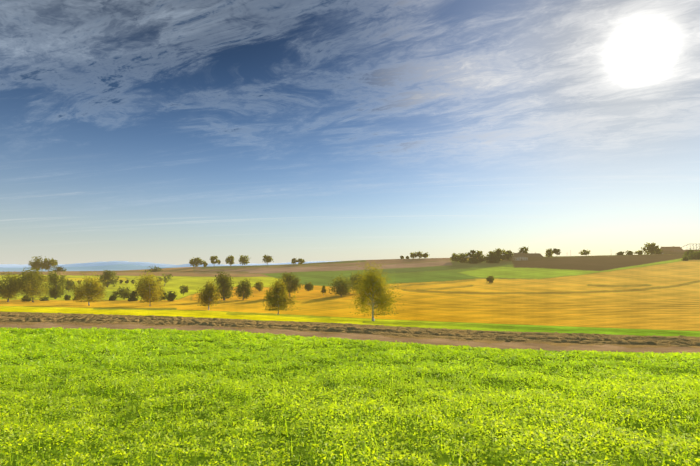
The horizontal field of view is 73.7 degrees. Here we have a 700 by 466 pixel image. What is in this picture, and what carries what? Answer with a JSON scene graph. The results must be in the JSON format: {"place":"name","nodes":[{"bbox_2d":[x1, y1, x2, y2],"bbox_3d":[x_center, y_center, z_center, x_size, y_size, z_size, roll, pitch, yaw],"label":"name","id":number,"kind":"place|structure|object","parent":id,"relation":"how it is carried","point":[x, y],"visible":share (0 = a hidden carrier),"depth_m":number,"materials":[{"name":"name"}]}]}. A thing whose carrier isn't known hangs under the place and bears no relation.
{"place":"outdoors","nodes":[
{"label":"outdoors","id":0,"kind":"place"},
{"bbox_2d":[0,267,142,271],"bbox_3d":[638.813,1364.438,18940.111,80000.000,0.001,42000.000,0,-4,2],"label":"ground sheet","id":1,"kind":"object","parent":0,"point":[10,270],"depth_m":4253.67,"materials":[{"name":"blue"}]},
{"bbox_2d":[18,264,178,268],"bbox_3d":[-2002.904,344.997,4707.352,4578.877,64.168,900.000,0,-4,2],"label":"hills","id":2,"kind":"structure","parent":0,"point":[123,266],"depth_m":4448.19,"materials":[{"name":"blue"}]},
{"bbox_2d":[1,261,249,267],"bbox_3d":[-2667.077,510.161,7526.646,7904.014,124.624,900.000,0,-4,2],"label":"hills","id":3,"kind":"structure","parent":0,"point":[100,263],"depth_m":7293.69,"materials":[{"name":"blue"}]},
{"bbox_2d":[0,261,335,266],"bbox_3d":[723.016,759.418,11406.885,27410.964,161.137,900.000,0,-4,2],"label":"hills","id":4,"kind":"structure","parent":0,"point":[28,265],"depth_m":11374.69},
{"bbox_2d":[0,254,699,465],"bbox_3d":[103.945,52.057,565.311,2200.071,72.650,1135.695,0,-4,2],"label":"fields","id":5,"kind":"structure","parent":0,"point":[647,295],"depth_m":70.63,"materials":[{"name":"plant"}]},
{"bbox_2d":[0,271,25,301],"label":"tree","id":6,"kind":"object","parent":5,"relation":"on","point":[6,290],"visible":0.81,"depth_m":281.34,"materials":[{"name":"green plant"}]},
{"bbox_2d":[21,295,31,301],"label":"bush","id":7,"kind":"object","parent":5,"relation":"on","point":[26,300],"visible":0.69,"depth_m":289.15,"materials":[{"name":"green plant"}]},
{"bbox_2d":[11,265,51,301],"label":"tree","id":8,"kind":"object","parent":5,"relation":"on","point":[25,282],"visible":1,"depth_m":278.85,"materials":[{"name":"green plant"}]},
{"bbox_2d":[29,256,45,270],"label":"round tree","id":9,"kind":"object","parent":5,"relation":"on","point":[36,263],"visible":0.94,"depth_m":611.71,"materials":[{"name":"green plant"}]},
{"bbox_2d":[39,296,48,300],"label":"bush","id":10,"kind":"object","parent":5,"relation":"on","point":[45,298],"visible":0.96,"depth_m":295.03,"materials":[{"name":"green plant"}]},
{"bbox_2d":[38,258,57,270],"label":"round tree","id":11,"kind":"object","parent":5,"relation":"on","point":[52,262],"visible":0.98,"depth_m":613.18,"materials":[{"name":"green plant"}]},
{"bbox_2d":[45,271,67,298],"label":"column tree","id":12,"kind":"object","parent":5,"relation":"on","point":[56,291],"visible":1,"depth_m":316.54,"materials":[{"name":"green plant"}]},
{"bbox_2d":[51,266,66,270],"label":"bush","id":13,"kind":"object","parent":5,"relation":"on","point":[59,269],"visible":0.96,"depth_m":617.92,"materials":[{"name":"green plant"}]},
{"bbox_2d":[64,294,70,299],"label":"bush","id":14,"kind":"object","parent":5,"relation":"on","point":[67,297],"visible":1,"depth_m":300.58,"materials":[{"name":"green plant"}]},
{"bbox_2d":[63,279,74,291],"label":"round tree","id":15,"kind":"object","parent":5,"relation":"on","point":[69,283],"visible":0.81,"depth_m":389.22,"materials":[{"name":"green plant"}]},
{"bbox_2d":[68,272,106,304],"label":"birch tree","id":16,"kind":"object","parent":5,"relation":"on","point":[96,289],"visible":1,"depth_m":247.30,"materials":[{"name":"green plant"}]},
{"bbox_2d":[97,270,120,286],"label":"round tree","id":17,"kind":"object","parent":5,"relation":"on","point":[107,275],"visible":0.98,"depth_m":431.90,"materials":[{"name":"green plant"}]},
{"bbox_2d":[109,295,116,300],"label":"bush","id":18,"kind":"object","parent":5,"relation":"on","point":[112,298],"visible":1,"depth_m":293.88,"materials":[{"name":"green plant"}]},
{"bbox_2d":[112,286,130,299],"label":"bush","id":19,"kind":"object","parent":5,"relation":"on","point":[124,293],"visible":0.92,"depth_m":302.55,"materials":[{"name":"green plant"}]},
{"bbox_2d":[127,290,139,300],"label":"bush","id":20,"kind":"object","parent":5,"relation":"on","point":[132,295],"visible":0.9,"depth_m":287.59,"materials":[{"name":"green plant"}]},
{"bbox_2d":[134,270,166,305],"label":"birch tree","id":21,"kind":"object","parent":5,"relation":"on","point":[150,294],"visible":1,"depth_m":238.01,"materials":[{"name":"green plant"}]},
{"bbox_2d":[144,266,163,271],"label":"bush","id":22,"kind":"object","parent":5,"relation":"on","point":[156,269],"visible":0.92,"depth_m":602.53,"materials":[{"name":"green plant"}]},
{"bbox_2d":[149,290,167,300],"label":"bush","id":23,"kind":"object","parent":5,"relation":"on","point":[164,296],"visible":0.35,"depth_m":285.85,"materials":[{"name":"green plant"}]},
{"bbox_2d":[159,273,172,285],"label":"sparse tree","id":24,"kind":"object","parent":5,"relation":"on","point":[165,278],"visible":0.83,"depth_m":449.04,"materials":[{"name":"green plant"}]},
{"bbox_2d":[167,291,176,300],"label":"bush","id":25,"kind":"object","parent":5,"relation":"on","point":[171,296],"visible":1,"depth_m":283.30,"materials":[{"name":"green plant"}]},
{"bbox_2d":[179,285,188,294],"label":"bush","id":26,"kind":"object","parent":5,"relation":"on","point":[184,289],"visible":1,"depth_m":341.56,"materials":[{"name":"green plant"}]},
{"bbox_2d":[189,257,205,266],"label":"round tree","id":27,"kind":"object","parent":5,"relation":"on","point":[197,261],"visible":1,"depth_m":638.30,"materials":[{"name":"green plant"}]},
{"bbox_2d":[193,279,221,309],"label":"birch tree","id":28,"kind":"object","parent":5,"relation":"on","point":[210,291],"visible":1,"depth_m":199.03,"materials":[{"name":"green plant"}]},
{"bbox_2d":[210,256,219,263],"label":"round tree","id":29,"kind":"object","parent":5,"relation":"on","point":[213,258],"visible":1,"depth_m":624.63,"materials":[{"name":"green plant"}]},
{"bbox_2d":[213,270,233,299],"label":"column tree","id":30,"kind":"object","parent":5,"relation":"on","point":[225,287],"visible":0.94,"depth_m":279.80,"materials":[{"name":"green plant"}]},
{"bbox_2d":[225,255,233,267],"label":"round tree","id":31,"kind":"object","parent":5,"relation":"on","point":[229,261],"visible":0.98,"depth_m":625.98,"materials":[{"name":"green plant"}]},
{"bbox_2d":[234,278,253,299],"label":"column tree","id":32,"kind":"object","parent":5,"relation":"on","point":[244,288],"visible":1,"depth_m":276.23,"materials":[{"name":"green plant"}]},
{"bbox_2d":[238,255,249,267],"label":"round tree","id":33,"kind":"object","parent":5,"relation":"on","point":[244,260],"visible":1,"depth_m":628.26,"materials":[{"name":"green plant"}]},
{"bbox_2d":[252,280,263,291],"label":"bush","id":34,"kind":"object","parent":5,"relation":"on","point":[258,286],"visible":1,"depth_m":352.57,"materials":[{"name":"green plant"}]},
{"bbox_2d":[262,254,273,262],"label":"round tree","id":35,"kind":"object","parent":5,"relation":"on","point":[268,258],"visible":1,"depth_m":630.59,"materials":[{"name":"green plant"}]},
{"bbox_2d":[262,277,300,314],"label":"birch tree","id":36,"kind":"object","parent":5,"relation":"on","point":[276,296],"visible":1,"depth_m":161.53,"materials":[{"name":"green plant"}]},
{"bbox_2d":[278,271,302,294],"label":"round tree","id":37,"kind":"object","parent":5,"relation":"on","point":[292,282],"visible":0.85,"depth_m":283.62,"materials":[{"name":"green plant"}]},
{"bbox_2d":[296,258,304,263],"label":"round tree","id":38,"kind":"object","parent":5,"relation":"on","point":[301,260],"visible":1,"depth_m":653.97,"materials":[{"name":"green plant"}]},
{"bbox_2d":[304,282,313,290],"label":"bush","id":39,"kind":"object","parent":5,"relation":"on","point":[308,286],"visible":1,"depth_m":340.08,"materials":[{"name":"green plant"}]},
{"bbox_2d":[320,285,325,295],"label":"bush","id":40,"kind":"object","parent":5,"relation":"on","point":[323,290],"visible":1,"depth_m":278.61,"materials":[{"name":"green plant"}]},
{"bbox_2d":[327,275,354,296],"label":"round tree","id":41,"kind":"object","parent":5,"relation":"on","point":[342,287],"visible":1,"depth_m":261.02,"materials":[{"name":"green plant"}]},
{"bbox_2d":[0,327,699,465],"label":"grass","id":42,"kind":"structure","parent":5,"relation":"on","point":[27,340],"depth_m":7.78,"materials":[{"name":"green plant"}]},
{"bbox_2d":[0,312,699,346],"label":"dirt track","id":43,"kind":"object","parent":5,"relation":"on","point":[602,339],"visible":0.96,"depth_m":32.63,"materials":[{"name":"soil"}]},
{"bbox_2d":[348,271,369,293],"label":"round tree","id":44,"kind":"object","parent":5,"relation":"on","point":[355,278],"visible":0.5,"depth_m":284.51,"materials":[{"name":"green plant"}]},
{"bbox_2d":[347,261,405,320],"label":"birch tree","id":45,"kind":"object","parent":5,"relation":"on","point":[380,299],"visible":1,"depth_m":86.15,"materials":[{"name":"green plant"}]},
{"bbox_2d":[410,252,416,258],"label":"round tree","id":46,"kind":"object","parent":5,"relation":"on","point":[413,255],"visible":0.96,"depth_m":670.33,"materials":[{"name":"green plant"}]},
{"bbox_2d":[415,251,422,258],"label":"round tree","id":47,"kind":"object","parent":5,"relation":"on","point":[419,254],"visible":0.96,"depth_m":669.18,"materials":[{"name":"green plant"}]},
{"bbox_2d":[450,253,457,261],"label":"round tree","id":48,"kind":"object","parent":5,"relation":"on","point":[453,258],"visible":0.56,"depth_m":617.39,"materials":[{"name":"green plant"}]},
{"bbox_2d":[456,253,469,262],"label":"round tree","id":49,"kind":"object","parent":5,"relation":"on","point":[461,258],"visible":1,"depth_m":605.65,"materials":[{"name":"green plant"}]},
{"bbox_2d":[468,250,475,258],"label":"round tree","id":50,"kind":"object","parent":5,"relation":"on","point":[472,252],"visible":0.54,"depth_m":611.54,"materials":[{"name":"green plant"}]},
{"bbox_2d":[466,254,482,263],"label":"tree","id":51,"kind":"object","parent":5,"relation":"on","point":[472,260],"visible":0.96,"depth_m":597.91,"materials":[{"name":"green plant"}]},
{"bbox_2d":[475,250,486,261],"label":"round tree","id":52,"kind":"object","parent":5,"relation":"on","point":[479,253],"visible":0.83,"depth_m":603.43,"materials":[{"name":"green plant"}]},
{"bbox_2d":[486,276,493,282],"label":"bush","id":53,"kind":"object","parent":5,"relation":"on","point":[490,279],"visible":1,"depth_m":396.64,"materials":[{"name":"green plant"}]},
{"bbox_2d":[486,251,495,260],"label":"round tree","id":54,"kind":"object","parent":5,"relation":"on","point":[491,253],"visible":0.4,"depth_m":604.46,"materials":[{"name":"green plant"}]},
{"bbox_2d":[484,254,500,262],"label":"tree","id":55,"kind":"object","parent":5,"relation":"on","point":[494,259],"visible":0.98,"depth_m":596.19,"materials":[{"name":"green plant"}]},
{"bbox_2d":[493,248,507,261],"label":"round tree","id":56,"kind":"object","parent":5,"relation":"on","point":[498,251],"visible":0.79,"depth_m":605.27,"materials":[{"name":"green plant"}]},
{"bbox_2d":[505,250,513,260],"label":"round tree","id":57,"kind":"object","parent":5,"relation":"on","point":[509,255],"visible":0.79,"depth_m":609.41,"materials":[{"name":"green plant"}]},
{"bbox_2d":[518,247,528,252],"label":"round tree","id":58,"kind":"object","parent":5,"relation":"on","point":[522,250],"visible":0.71,"depth_m":624.82,"materials":[{"name":"green plant"}]},
{"bbox_2d":[506,252,542,259],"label":"barn","id":59,"kind":"structure","parent":5,"relation":"on","point":[527,256],"depth_m":617.05,"materials":[{"name":"brown"}]},
{"bbox_2d":[545,248,554,256],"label":"round tree","id":60,"kind":"object","parent":5,"relation":"on","point":[550,252],"visible":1,"depth_m":643.76,"materials":[{"name":"green plant"}]},
{"bbox_2d":[553,248,560,254],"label":"round tree","id":61,"kind":"object","parent":5,"relation":"on","point":[557,251],"visible":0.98,"depth_m":642.51,"materials":[{"name":"green plant"}]},
{"bbox_2d":[579,249,590,254],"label":"round tree","id":62,"kind":"object","parent":5,"relation":"on","point":[584,252],"visible":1,"depth_m":658.45,"materials":[{"name":"green plant"}]},
{"bbox_2d":[634,250,643,254],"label":"round tree","id":63,"kind":"object","parent":5,"relation":"on","point":[639,252],"visible":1,"depth_m":673.88,"materials":[{"name":"green plant"}]},
{"bbox_2d":[641,242,658,254],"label":"round tree","id":64,"kind":"object","parent":5,"relation":"on","point":[652,248],"visible":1,"depth_m":664.21,"materials":[{"name":"green plant"}]},
{"bbox_2d":[655,244,699,254],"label":"barn","id":65,"kind":"structure","parent":5,"relation":"on","point":[673,250],"depth_m":676.78,"materials":[{"name":"brown"}]},
{"bbox_2d":[682,249,699,259],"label":"tree","id":66,"kind":"object","parent":5,"relation":"on","point":[695,255],"visible":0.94,"depth_m":580.94,"materials":[{"name":"green plant"}]},
{"bbox_2d":[0,0,699,264],"label":"sky","id":67,"kind":"structure","parent":0,"point":[174,132],"materials":[{"name":"blue"}]}
]}

